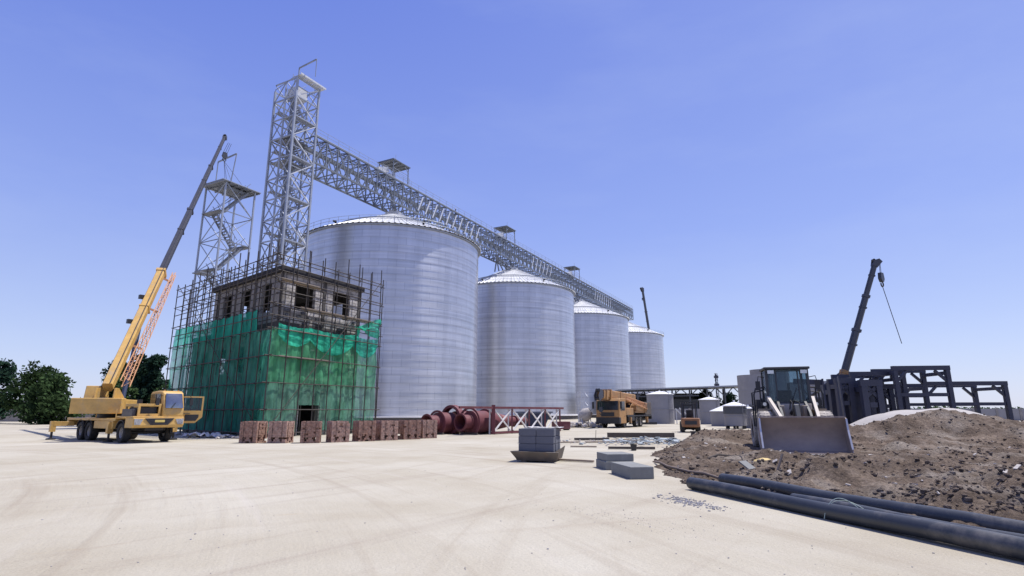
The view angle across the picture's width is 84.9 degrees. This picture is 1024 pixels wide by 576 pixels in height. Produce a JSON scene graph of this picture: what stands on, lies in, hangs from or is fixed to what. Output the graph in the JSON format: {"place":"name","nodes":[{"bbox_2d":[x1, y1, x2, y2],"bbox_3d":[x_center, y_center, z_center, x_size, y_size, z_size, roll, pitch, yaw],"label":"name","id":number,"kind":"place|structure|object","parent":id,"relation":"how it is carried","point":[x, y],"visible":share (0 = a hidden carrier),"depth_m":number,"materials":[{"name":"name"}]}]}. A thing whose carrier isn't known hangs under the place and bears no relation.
{"place":"outdoors","nodes":[
{"label":"outdoors","id":0,"kind":"place"},
{"bbox_2d":[0,409,93,421],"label":"yard wall","id":1,"kind":"structure","parent":0,"point":[12,419],"depth_m":94.12,"materials":[{"name":"concrete"}]},
{"bbox_2d":[186,153,260,345],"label":"stair tower","id":2,"kind":"structure","parent":0,"point":[236,192],"depth_m":62.96,"materials":[{"name":"metal"}]},
{"bbox_2d":[182,265,364,436],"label":"unfinished building","id":3,"kind":"structure","parent":0,"point":[305,415],"depth_m":42.17,"materials":[{"name":"concrete"}]},
{"bbox_2d":[0,418,1023,575],"bbox_3d":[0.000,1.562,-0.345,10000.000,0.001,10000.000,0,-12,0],"label":"ground","id":4,"kind":"structure","parent":0,"point":[457,511],"depth_m":8.69,"materials":[{"name":"concrete"}]},
{"bbox_2d":[0,358,25,419],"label":"tree","id":5,"kind":"object","parent":4,"relation":"on","point":[8,373],"visible":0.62,"depth_m":82.55,"materials":[{"name":"green plant"}]},
{"bbox_2d":[0,360,72,420],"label":"tree","id":6,"kind":"object","parent":4,"relation":"on","point":[29,378],"visible":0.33,"depth_m":79.34,"materials":[{"name":"green plant"}]},
{"bbox_2d":[12,371,88,424],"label":"tree","id":7,"kind":"object","parent":4,"relation":"on","point":[52,403],"visible":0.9,"depth_m":73.13,"materials":[{"name":"green plant"}]},
{"bbox_2d":[91,373,138,416],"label":"tree","id":8,"kind":"object","parent":4,"relation":"on","point":[132,392],"visible":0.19,"depth_m":73.03,"materials":[{"name":"green plant"}]},
{"bbox_2d":[100,361,131,395],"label":"tree","id":9,"kind":"object","parent":4,"relation":"on","point":[105,370],"visible":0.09,"depth_m":81.42,"materials":[{"name":"green plant"}]},
{"bbox_2d":[45,134,241,442],"bbox_3d":[-27.655,-4.611,46.013,8.192,32.087,32.985,6,-14,-25],"label":"truck crane","id":10,"kind":"object","parent":4,"relation":"on","point":[164,415],"visible":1,"depth_m":32.55,"materials":[{"name":"yellow metal"}]},
{"bbox_2d":[183,396,203,422],"bbox_3d":[-18.256,6.910,31.801,1.254,1.480,0.101,8,-15,-33],"label":"cab door","id":11,"kind":"structure","parent":10,"relation":"in","point":[189,416],"depth_m":31.82,"materials":[{"name":"yellow paint"}]},
{"bbox_2d":[130,354,161,399],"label":"tree","id":12,"kind":"object","parent":4,"relation":"on","point":[140,374],"visible":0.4,"depth_m":79.93,"materials":[{"name":"green plant"}]},
{"bbox_2d":[136,353,168,403],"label":"tree","id":13,"kind":"object","parent":4,"relation":"on","point":[156,363],"visible":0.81,"depth_m":78.45,"materials":[{"name":"green plant"}]},
{"bbox_2d":[147,385,168,403],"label":"tree","id":14,"kind":"object","parent":4,"relation":"on","point":[155,390],"visible":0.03,"depth_m":76.00,"materials":[{"name":"green plant"}]},
{"bbox_2d":[148,432,238,438],"bbox_3d":[-22.587,9.979,38.069,15.125,0.266,2.821,-10,-16,39],"label":"rubble strip","id":15,"kind":"object","parent":4,"relation":"on","point":[218,437],"visible":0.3,"depth_m":35.51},
{"bbox_2d":[182,432,230,436],"bbox_3d":[-19.379,9.279,35.589,2.838,0.329,1.000,0,-12,0],"label":"plastic sheet","id":16,"kind":"object","parent":15,"relation":"on","point":[207,434],"visible":0.91,"depth_m":35.28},
{"bbox_2d":[239,421,267,442],"bbox_3d":[-13.750,7.653,29.800,1.003,1.124,1.030,-2,-13,8],"label":"brick stack","id":17,"kind":"object","parent":4,"relation":"on","point":[253,432],"visible":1,"depth_m":29.39,"materials":[{"name":"red brick"}]},
{"bbox_2d":[163,239,384,435],"bbox_3d":[-20.542,4.226,42.087,19.107,13.063,11.732,-1,-13,6],"label":"scaffolding","id":18,"kind":"object","parent":4,"relation":"on","point":[309,286],"visible":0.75,"depth_m":40.79,"materials":[{"name":"metal"}]},
{"bbox_2d":[173,310,256,347],"bbox_3d":[-23.056,3.274,42.885,14.800,1.574,0.203,-10,-16,39],"label":"safety net","id":19,"kind":"object","parent":18,"relation":"attached to","point":[246,325],"visible":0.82,"depth_m":41.96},
{"bbox_2d":[167,381,267,431],"bbox_3d":[-22.222,8.757,40.954,17.380,3.314,0.220,-10,-16,39],"label":"safety net","id":20,"kind":"object","parent":18,"relation":"attached to","point":[249,400],"visible":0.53,"depth_m":39.04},
{"bbox_2d":[168,330,272,387],"bbox_3d":[-22.189,5.513,41.616,17.300,3.434,0.233,-10,-16,39],"label":"safety net","id":21,"kind":"object","parent":18,"relation":"attached to","point":[252,361],"visible":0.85,"depth_m":40.47,"materials":[{"name":"fabric"}]},
{"bbox_2d":[264,381,298,432],"bbox_3d":[-15.012,7.777,36.530,0.181,3.212,2.551,-7,-14,28],"label":"safety net","id":22,"kind":"object","parent":18,"relation":"attached to","point":[273,395],"visible":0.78,"depth_m":36.55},
{"bbox_2d":[278,323,312,346],"bbox_3d":[-14.666,3.248,37.938,0.099,1.455,2.900,-6,-14,27],"label":"safety net","id":23,"kind":"object","parent":18,"relation":"hanging from","point":[295,339],"visible":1,"depth_m":37.85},
{"bbox_2d":[298,384,320,404],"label":"safety net","id":24,"kind":"object","parent":18,"relation":"attached to","point":[305,394],"visible":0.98,"depth_m":38.55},
{"bbox_2d":[267,326,376,386],"bbox_3d":[-13.253,5.243,40.569,0.262,3.619,10.200,-6,-14,27],"label":"safety net","id":25,"kind":"object","parent":18,"relation":"attached to","point":[276,367],"visible":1,"depth_m":39.40,"materials":[{"name":"fabric"}]},
{"bbox_2d":[309,328,354,355],"bbox_3d":[-13.100,4.036,40.854,0.096,1.769,4.500,-6,-14,27],"label":"safety net","id":26,"kind":"object","parent":18,"relation":"attached to","point":[323,346],"visible":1,"depth_m":40.84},
{"bbox_2d":[318,385,374,429],"bbox_3d":[-12.224,8.920,41.816,0.226,3.161,5.680,-6,-14,26],"label":"safety net","id":27,"kind":"object","parent":18,"relation":"attached to","point":[333,398],"visible":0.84,"depth_m":41.70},
{"bbox_2d":[353,335,377,357],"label":"safety net","id":28,"kind":"object","parent":18,"relation":"attached to","point":[361,349],"visible":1,"depth_m":43.87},
{"bbox_2d":[355,319,381,346],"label":"safety net","id":29,"kind":"object","parent":18,"relation":"attached to","point":[373,327],"visible":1,"depth_m":44.81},
{"bbox_2d":[267,421,294,442],"bbox_3d":[-12.280,7.653,29.800,1.003,1.124,1.030,0,-12,2],"label":"brick stack","id":30,"kind":"object","parent":4,"relation":"on","point":[280,431],"visible":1,"depth_m":29.38,"materials":[{"name":"red brick"}]},
{"bbox_2d":[256,59,325,311],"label":"lattice tower","id":31,"kind":"structure","parent":4,"relation":"on","point":[296,95],"depth_m":78.86,"materials":[{"name":"metal"}]},
{"bbox_2d":[300,421,321,442],"bbox_3d":[-10.680,7.653,29.800,1.003,1.124,1.030,3,-13,-14],"label":"brick stack","id":32,"kind":"object","parent":4,"relation":"on","point":[311,431],"visible":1,"depth_m":29.37,"materials":[{"name":"red brick"}]},
{"bbox_2d":[326,421,349,442],"bbox_3d":[-9.499,7.826,30.582,1.003,1.124,1.030,8,-15,-33],"label":"brick stack","id":33,"kind":"object","parent":4,"relation":"on","point":[337,431],"visible":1,"depth_m":30.23,"materials":[{"name":"red brick"}]},
{"bbox_2d":[352,420,375,441],"bbox_3d":[-8.350,8.053,31.607,1.003,1.124,1.030,9,-15,-35],"label":"brick stack","id":34,"kind":"object","parent":4,"relation":"on","point":[365,430],"visible":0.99,"depth_m":31.27,"materials":[{"name":"red brick"}]},
{"bbox_2d":[374,420,397,440],"bbox_3d":[-7.350,8.269,32.583,1.073,1.124,1.100,10,-16,-37],"label":"brick stack","id":35,"kind":"object","parent":4,"relation":"on","point":[386,430],"visible":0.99,"depth_m":32.19,"materials":[{"name":"red brick"}]},
{"bbox_2d":[298,210,480,420],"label":"grain silo","id":36,"kind":"object","parent":4,"relation":"on","point":[427,361],"visible":0.74,"depth_m":82.64,"materials":[{"name":"metal"}]},
{"bbox_2d":[398,420,420,439],"bbox_3d":[-6.200,8.528,33.755,1.073,1.124,1.100,8,-15,-31],"label":"brick stack","id":37,"kind":"object","parent":4,"relation":"on","point":[409,429],"visible":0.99,"depth_m":33.37,"materials":[{"name":"red brick"}]},
{"bbox_2d":[419,419,436,438],"bbox_3d":[-5.350,8.809,35.024,1.002,1.124,1.030,9,-15,-35],"label":"brick stack","id":38,"kind":"object","parent":4,"relation":"on","point":[428,428],"visible":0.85,"depth_m":34.61,"materials":[{"name":"red brick"}]},
{"bbox_2d":[421,410,467,434],"bbox_3d":[-4.843,10.032,41.660,1.840,1.840,4.200,-10,-16,37],"label":"steel duct","id":39,"kind":"object","parent":4,"relation":"on","point":[445,423],"visible":0.42,"depth_m":40.71,"materials":[{"name":"metal"}]},
{"bbox_2d":[442,405,466,433],"bbox_3d":[-4.102,9.892,42.185,2.100,2.100,1.600,-10,-16,37],"label":"duct collar","id":40,"kind":"object","parent":4,"relation":"on","point":[448,408],"visible":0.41,"depth_m":41.56,"materials":[{"name":"red paint"}]},
{"bbox_2d":[454,409,527,434],"bbox_3d":[-1.335,10.177,42.684,2.100,2.100,7.600,-10,-16,37],"label":"steel duct","id":41,"kind":"object","parent":4,"relation":"on","point":[474,422],"visible":0.77,"depth_m":40.60,"materials":[{"name":"metal"}]},
{"bbox_2d":[42,464,961,574],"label":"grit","id":42,"kind":"object","parent":4,"relation":"on","point":[523,516],"visible":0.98,"depth_m":7.96,"materials":[{"name":"grey stone"}]},
{"bbox_2d":[459,405,563,433],"bbox_3d":[0.273,10.034,42.870,0.612,2.080,12.867,-9,-16,36],"label":"steel truss","id":43,"kind":"object","parent":4,"relation":"on","point":[493,428],"visible":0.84,"depth_m":42.47,"materials":[{"name":"metal"}]},
{"bbox_2d":[476,266,577,419],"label":"grain silo","id":44,"kind":"object","parent":4,"relation":"on","point":[525,341],"visible":0.69,"depth_m":119.20,"materials":[{"name":"metal"}]},
{"bbox_2d":[516,412,552,427],"bbox_3d":[1.900,11.279,47.690,2.600,1.470,1.800,9,-15,-34],"label":"steel hopper","id":45,"kind":"object","parent":4,"relation":"on","point":[532,419],"visible":0.4,"depth_m":47.12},
{"bbox_2d":[510,446,564,462],"bbox_3d":[0.914,5.538,18.726,1.620,0.472,1.404,-4,-13,17],"label":"block tray","id":46,"kind":"object","parent":4,"relation":"on","point":[526,456],"visible":0.95,"depth_m":18.16,"materials":[{"name":"metal"}]},
{"bbox_2d":[519,443,535,450],"bbox_3d":[0.530,5.263,18.502,0.590,0.236,0.236,-4,-13,17],"label":"aerated block","id":47,"kind":"object","parent":46,"relation":"on","point":[526,447],"depth_m":18.39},
{"bbox_2d":[518,436,535,443],"bbox_3d":[0.529,5.026,18.555,0.590,0.236,0.236,-4,-13,17],"label":"aerated block","id":48,"kind":"object","parent":47,"relation":"on","point":[527,439],"depth_m":18.44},
{"bbox_2d":[519,428,536,435],"bbox_3d":[0.533,4.789,18.606,0.590,0.236,0.236,-3,-13,15],"label":"aerated block","id":49,"kind":"object","parent":48,"relation":"on","point":[527,431],"depth_m":18.50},
{"bbox_2d":[536,444,554,451],"bbox_3d":[1.097,5.226,18.333,0.590,0.236,0.236,-3,-13,15],"label":"aerated block","id":50,"kind":"object","parent":46,"relation":"on","point":[545,447],"depth_m":18.22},
{"bbox_2d":[536,436,554,443],"bbox_3d":[1.103,4.988,18.384,0.590,0.236,0.236,-4,-13,18],"label":"aerated block","id":51,"kind":"object","parent":50,"relation":"on","point":[545,439],"depth_m":18.28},
{"bbox_2d":[536,428,554,435],"bbox_3d":[1.115,4.750,18.433,0.590,0.236,0.236,-4,-13,16],"label":"aerated block","id":52,"kind":"object","parent":51,"relation":"on","point":[544,432],"depth_m":18.33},
{"bbox_2d":[552,421,569,429],"bbox_3d":[4.400,12.381,50.313,1.400,0.750,1.000,4,-13,-20],"label":"red crate","id":53,"kind":"object","parent":4,"relation":"on","point":[565,425],"visible":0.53,"depth_m":49.97,"materials":[{"name":"paint"}]},
{"bbox_2d":[558,458,593,461],"bbox_3d":[2.000,5.659,18.412,1.500,0.060,0.120,-8,-15,33],"label":"plank","id":54,"kind":"object","parent":4,"relation":"on","point":[562,459],"visible":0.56,"depth_m":18.29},
{"bbox_2d":[499,439,666,447],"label":"scrap litter","id":55,"kind":"object","parent":4,"relation":"on","point":[602,443],"visible":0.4,"depth_m":28.81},
{"bbox_2d":[577,392,588,421],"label":"ladder cage","id":56,"kind":"object","parent":4,"relation":"on","point":[582,401],"visible":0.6,"depth_m":73.78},
{"bbox_2d":[577,408,592,426],"bbox_3d":[7.712,13.657,59.004,1.424,2.042,1.499,6,-14,-24],"label":"concrete mixer","id":57,"kind":"object","parent":4,"relation":"on","point":[585,414],"visible":0.73,"depth_m":58.55,"materials":[{"name":"grey metal"}]},
{"bbox_2d":[570,421,602,427],"bbox_3d":[7.623,14.598,60.139,6.678,0.775,5.454,-12,-17,43],"label":"scrap pile","id":58,"kind":"object","parent":4,"relation":"on","point":[584,424],"visible":0.84,"depth_m":57.69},
{"bbox_2d":[574,438,608,439],"bbox_3d":[4.600,8.696,32.284,2.000,0.120,0.300,1,-13,-6],"label":"plank","id":59,"kind":"object","parent":4,"relation":"on","point":[590,438],"visible":0.88,"depth_m":32.13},
{"bbox_2d":[574,298,630,417],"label":"grain silo","id":60,"kind":"object","parent":4,"relation":"on","point":[602,357],"visible":0.52,"depth_m":157.18,"materials":[{"name":"metal"}]},
{"bbox_2d":[293,129,633,319],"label":"conveyor bridge","id":61,"kind":"structure","parent":60,"relation":"on","point":[554,275],"depth_m":107.48,"materials":[{"name":"metal"}]},
{"bbox_2d":[374,158,409,187],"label":"drive shelter","id":62,"kind":"object","parent":61,"relation":"on","point":[394,165],"visible":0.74,"depth_m":98.52,"materials":[{"name":"metal"}]},
{"bbox_2d":[494,225,515,243],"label":"drive shelter","id":63,"kind":"object","parent":61,"relation":"on","point":[506,229],"visible":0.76,"depth_m":133.44,"materials":[{"name":"metal"}]},
{"bbox_2d":[563,266,579,278],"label":"drive shelter","id":64,"kind":"object","parent":61,"relation":"on","point":[571,268],"visible":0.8,"depth_m":169.54,"materials":[{"name":"metal"}]},
{"bbox_2d":[585,441,619,441],"bbox_3d":[5.000,8.212,29.933,2.200,0.050,0.250,3,-13,-12],"label":"plank","id":65,"kind":"object","parent":4,"relation":"on","point":[602,441],"visible":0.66,"depth_m":29.77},
{"bbox_2d":[596,459,633,469],"bbox_3d":[2.980,5.121,16.278,0.820,0.230,1.000,2,-13,-8],"label":"concrete slab","id":66,"kind":"object","parent":4,"relation":"on","point":[603,464],"depth_m":15.87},
{"bbox_2d":[597,452,633,460],"bbox_3d":[3.000,4.913,16.345,0.800,0.200,0.950,2,-13,-9],"label":"concrete slab","id":67,"kind":"object","parent":66,"relation":"on","point":[615,456],"depth_m":15.92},
{"bbox_2d":[592,388,651,427],"bbox_3d":[11.828,12.997,60.376,3.200,3.904,13.131,-7,-14,30],"label":"truck crane","id":68,"kind":"object","parent":4,"relation":"on","point":[618,409],"visible":1,"depth_m":57.46,"materials":[{"name":"orange metal"}]},
{"bbox_2d":[566,436,683,444],"bbox_3d":[7.782,8.142,29.890,9.630,0.280,7.972,-8,-15,31],"label":"rubble heap","id":69,"kind":"object","parent":4,"relation":"on","point":[642,440],"visible":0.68,"depth_m":29.40,"materials":[{"name":"grey concrete"}]},
{"bbox_2d":[608,446,654,448],"bbox_3d":[5.200,6.957,24.373,2.000,0.100,0.140,-2,-13,7],"label":"plank","id":70,"kind":"object","parent":4,"relation":"on","point":[615,447],"visible":0.89,"depth_m":24.34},
{"bbox_2d":[611,462,653,478],"bbox_3d":[3.060,4.660,14.332,0.600,0.290,1.450,2,-13,-9],"label":"concrete slab","id":71,"kind":"object","parent":4,"relation":"on","point":[631,470],"depth_m":13.74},
{"bbox_2d":[630,444,636,450],"bbox_3d":[5.150,6.742,23.703,0.280,0.250,0.280,0,-12,0],"label":"bucket","id":72,"kind":"object","parent":4,"relation":"on","point":[633,447],"visible":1,"depth_m":23.60,"materials":[{"name":"black metal"}]},
{"bbox_2d":[607,433,674,436],"bbox_3d":[8.200,9.374,35.719,4.200,0.280,0.300,-1,-12,4],"label":"plank","id":73,"kind":"object","parent":4,"relation":"on","point":[640,434],"visible":0.95,"depth_m":35.58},
{"bbox_2d":[640,287,649,329],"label":"truck crane","id":74,"kind":"object","parent":4,"relation":"on","point":[644,302],"visible":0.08,"depth_m":249.44,"materials":[{"name":"black metal"}]},
{"bbox_2d":[628,321,665,392],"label":"grain silo","id":75,"kind":"object","parent":4,"relation":"on","point":[646,353],"visible":0.35,"depth_m":195.37,"materials":[{"name":"metal"}]},
{"bbox_2d":[646,390,674,423],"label":"steel tank","id":76,"kind":"object","parent":4,"relation":"on","point":[662,407],"visible":0.88,"depth_m":76.26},
{"bbox_2d":[615,385,737,408],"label":"steel shed","id":77,"kind":"structure","parent":4,"relation":"on","point":[684,397],"depth_m":136.68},
{"bbox_2d":[680,402,700,431],"bbox_3d":[14.589,10.618,46.154,1.500,2.404,4.275,-3,-13,14],"label":"forklift","id":78,"kind":"object","parent":4,"relation":"on","point":[689,422],"visible":0.95,"depth_m":44.90,"materials":[{"name":"paint"}]},
{"bbox_2d":[652,493,730,511],"bbox_3d":[3.164,3.871,10.127,0.836,0.038,2.274,4,-13,-16],"label":"gravel patch","id":79,"kind":"object","parent":4,"relation":"on","point":[699,503],"visible":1,"depth_m":10.07,"materials":[{"name":"gravel"}]},
{"bbox_2d":[694,389,713,406],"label":"tree","id":80,"kind":"object","parent":4,"relation":"on","point":[701,395],"visible":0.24,"depth_m":146.97,"materials":[{"name":"green plant"}]},
{"bbox_2d":[699,396,719,423],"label":"steel tank","id":81,"kind":"object","parent":4,"relation":"on","point":[707,404],"visible":0.75,"depth_m":73.80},
{"bbox_2d":[714,373,718,398],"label":"lattice mast","id":82,"kind":"object","parent":4,"relation":"on","point":[716,382],"visible":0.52,"depth_m":162.66,"materials":[{"name":"grey metal"}]},
{"bbox_2d":[709,406,741,426],"bbox_3d":[25.600,14.603,64.877,5.140,2.700,5.140,0,-12,0],"label":"steel tank","id":83,"kind":"object","parent":4,"relation":"on","point":[717,417],"visible":0.22,"depth_m":63.83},
{"bbox_2d":[715,391,738,405],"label":"tree","id":84,"kind":"object","parent":4,"relation":"on","point":[730,397],"visible":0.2,"depth_m":148.21,"materials":[{"name":"green plant"}]},
{"bbox_2d":[722,400,747,428],"bbox_3d":[21.750,12.331,54.626,2.280,2.710,2.280,0,-12,0],"label":"steel tank","id":85,"kind":"object","parent":4,"relation":"on","point":[734,415],"visible":1,"depth_m":53.79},
{"bbox_2d":[746,405,752,427],"bbox_3d":[23.900,12.963,56.535,1.480,2.300,1.480,0,-12,0],"label":"steel tank","id":86,"kind":"object","parent":4,"relation":"on","point":[749,410],"visible":0.23,"depth_m":56.00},
{"bbox_2d":[737,374,774,404],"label":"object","id":87,"kind":"object","parent":4,"relation":"on","point":[746,385],"visible":0.43,"depth_m":84.42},
{"bbox_2d":[749,369,789,397],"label":"steel tank","id":88,"kind":"object","parent":4,"relation":"on","point":[783,379],"visible":0.16,"depth_m":91.10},
{"bbox_2d":[793,379,827,410],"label":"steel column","id":89,"kind":"structure","parent":4,"relation":"on","point":[811,381],"depth_m":33.25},
{"bbox_2d":[747,258,901,407],"bbox_3d":[28.241,6.057,54.770,6.254,15.036,15.761,5,-13,-21],"label":"truck crane","id":90,"kind":"object","parent":4,"relation":"on","point":[856,330],"visible":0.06,"depth_m":49.19,"materials":[{"name":"black metal"}]},
{"bbox_2d":[837,376,845,416],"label":"steel column","id":91,"kind":"structure","parent":4,"relation":"on","point":[841,395],"depth_m":35.94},
{"bbox_2d":[686,477,1023,560],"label":"plastic pipe","id":92,"kind":"object","parent":4,"relation":"on","point":[1005,545],"visible":1,"depth_m":7.63,"materials":[{"name":"plastic"}]},
{"bbox_2d":[824,498,862,518],"bbox_3d":[5.023,3.315,8.373,0.658,0.307,0.130,-8,-15,33],"label":"wire loop","id":93,"kind":"object","parent":92,"relation":"on","point":[843,500],"visible":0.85,"depth_m":8.47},
{"bbox_2d":[718,473,1023,533],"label":"plastic pipe","id":94,"kind":"object","parent":4,"relation":"on","point":[988,521],"visible":0.66,"depth_m":8.50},
{"bbox_2d":[911,406,1023,408],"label":"tree belt","id":95,"kind":"object","parent":4,"relation":"on","point":[965,407],"visible":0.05,"depth_m":243.45,"materials":[{"name":"green plant"}]},
{"bbox_2d":[0,0,1023,408],"label":"sky","id":96,"kind":"structure","parent":0,"point":[744,165],"materials":[{"name":"blue"}]},
{"bbox_2d":[790,381,825,401],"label":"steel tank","id":97,"kind":"object","parent":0,"point":[793,387],"visible":0.02,"depth_m":76.15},
{"bbox_2d":[653,408,1023,528],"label":"dirt ground","id":98,"kind":"structure","parent":0,"point":[821,473],"depth_m":16.18,"materials":[{"name":"soil"}]},
{"bbox_2d":[654,461,718,478],"bbox_3d":[4.543,4.928,15.343,0.283,0.183,5.115,0,-12,-2],"label":"hose","id":99,"kind":"object","parent":98,"relation":"on","point":[688,471],"visible":0.95,"depth_m":14.31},
{"bbox_2d":[707,454,739,458],"bbox_3d":[6.289,4.974,16.571,1.216,0.141,0.135,5,-13,-20],"label":"stick","id":100,"kind":"object","parent":98,"relation":"on","point":[715,455],"visible":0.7,"depth_m":16.53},
{"bbox_2d":[739,460,754,469],"bbox_3d":[5.750,4.331,13.688,0.340,0.194,0.264,10,-16,-39],"label":"board piece","id":101,"kind":"object","parent":98,"relation":"on","point":[746,464],"visible":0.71,"depth_m":13.66,"materials":[{"name":"wood"}]},
{"bbox_2d":[776,453,783,470],"bbox_3d":[6.460,4.251,13.526,0.253,0.483,0.050,3,-13,-12],"label":"board piece","id":102,"kind":"object","parent":98,"relation":"on","point":[780,461],"visible":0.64,"depth_m":13.53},
{"bbox_2d":[750,366,853,454],"bbox_3d":[11.421,4.958,23.099,2.956,3.348,6.430,-4,-13,17],"label":"wheel loader","id":103,"kind":"object","parent":98,"relation":"on","point":[785,421],"visible":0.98,"depth_m":21.03,"materials":[{"name":"metal"}]},
{"bbox_2d":[820,384,829,410],"bbox_3d":[26.490,9.703,45.152,2.100,3.850,1.900,-2,-13,8],"label":"steel portal","id":104,"kind":"object","parent":98,"relation":"on","point":[827,396],"visible":0.09,"depth_m":45.80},
{"bbox_2d":[650,408,1023,513],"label":"dirt clods","id":105,"kind":"object","parent":98,"relation":"on","point":[1009,504],"visible":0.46,"depth_m":12.36,"materials":[{"name":"soil"}]},
{"bbox_2d":[826,378,857,423],"bbox_3d":[23.780,8.527,40.247,1.220,3.978,1.620,-2,-13,8],"label":"steel portal","id":106,"kind":"object","parent":98,"relation":"on","point":[848,393],"visible":0.55,"depth_m":39.86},
{"bbox_2d":[664,441,1021,493],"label":"dirt litter","id":107,"kind":"object","parent":98,"relation":"on","point":[1017,466],"visible":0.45,"depth_m":12.53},
{"bbox_2d":[853,380,885,419],"bbox_3d":[24.904,8.349,39.047,1.430,3.782,1.680,-2,-13,8],"label":"steel portal","id":108,"kind":"object","parent":98,"relation":"on","point":[869,397],"visible":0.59,"depth_m":38.57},
{"bbox_2d":[830,371,910,411],"bbox_3d":[26.856,8.651,41.970,3.740,4.506,3.540,-2,-13,8],"label":"steel portal","id":109,"kind":"object","parent":98,"relation":"on","point":[869,375],"visible":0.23,"depth_m":40.76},
{"bbox_2d":[883,384,896,411],"bbox_3d":[27.642,9.102,42.043,1.500,3.660,1.800,-2,-13,8],"label":"steel portal","id":110,"kind":"object","parent":98,"relation":"on","point":[888,392],"visible":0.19,"depth_m":41.40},
{"bbox_2d":[790,493,1023,536],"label":"plastic pipe","id":111,"kind":"object","parent":98,"relation":"on","point":[826,500],"visible":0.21,"depth_m":8.18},
{"bbox_2d":[870,365,956,409],"bbox_3d":[29.192,8.200,40.739,3.740,4.806,3.340,-2,-13,8],"label":"steel portal","id":112,"kind":"object","parent":98,"relation":"on","point":[925,394],"visible":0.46,"depth_m":39.64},
{"bbox_2d":[849,408,986,425],"bbox_3d":[24.600,8.117,32.822,12.000,2.128,8.000,0,-12,0],"label":"sand heap","id":113,"kind":"object","parent":98,"relation":"on","point":[876,417],"visible":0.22,"depth_m":32.40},
{"bbox_2d":[900,381,1013,419],"bbox_3d":[34.567,9.389,43.858,5.840,3.906,3.840,-2,-13,8],"label":"steel portal","id":114,"kind":"object","parent":98,"relation":"on","point":[977,404],"visible":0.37,"depth_m":42.38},
{"bbox_2d":[674,408,1023,420],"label":"yard wall","id":115,"kind":"structure","parent":0,"point":[1018,414],"depth_m":105.49,"materials":[{"name":"concrete"}]}
]}

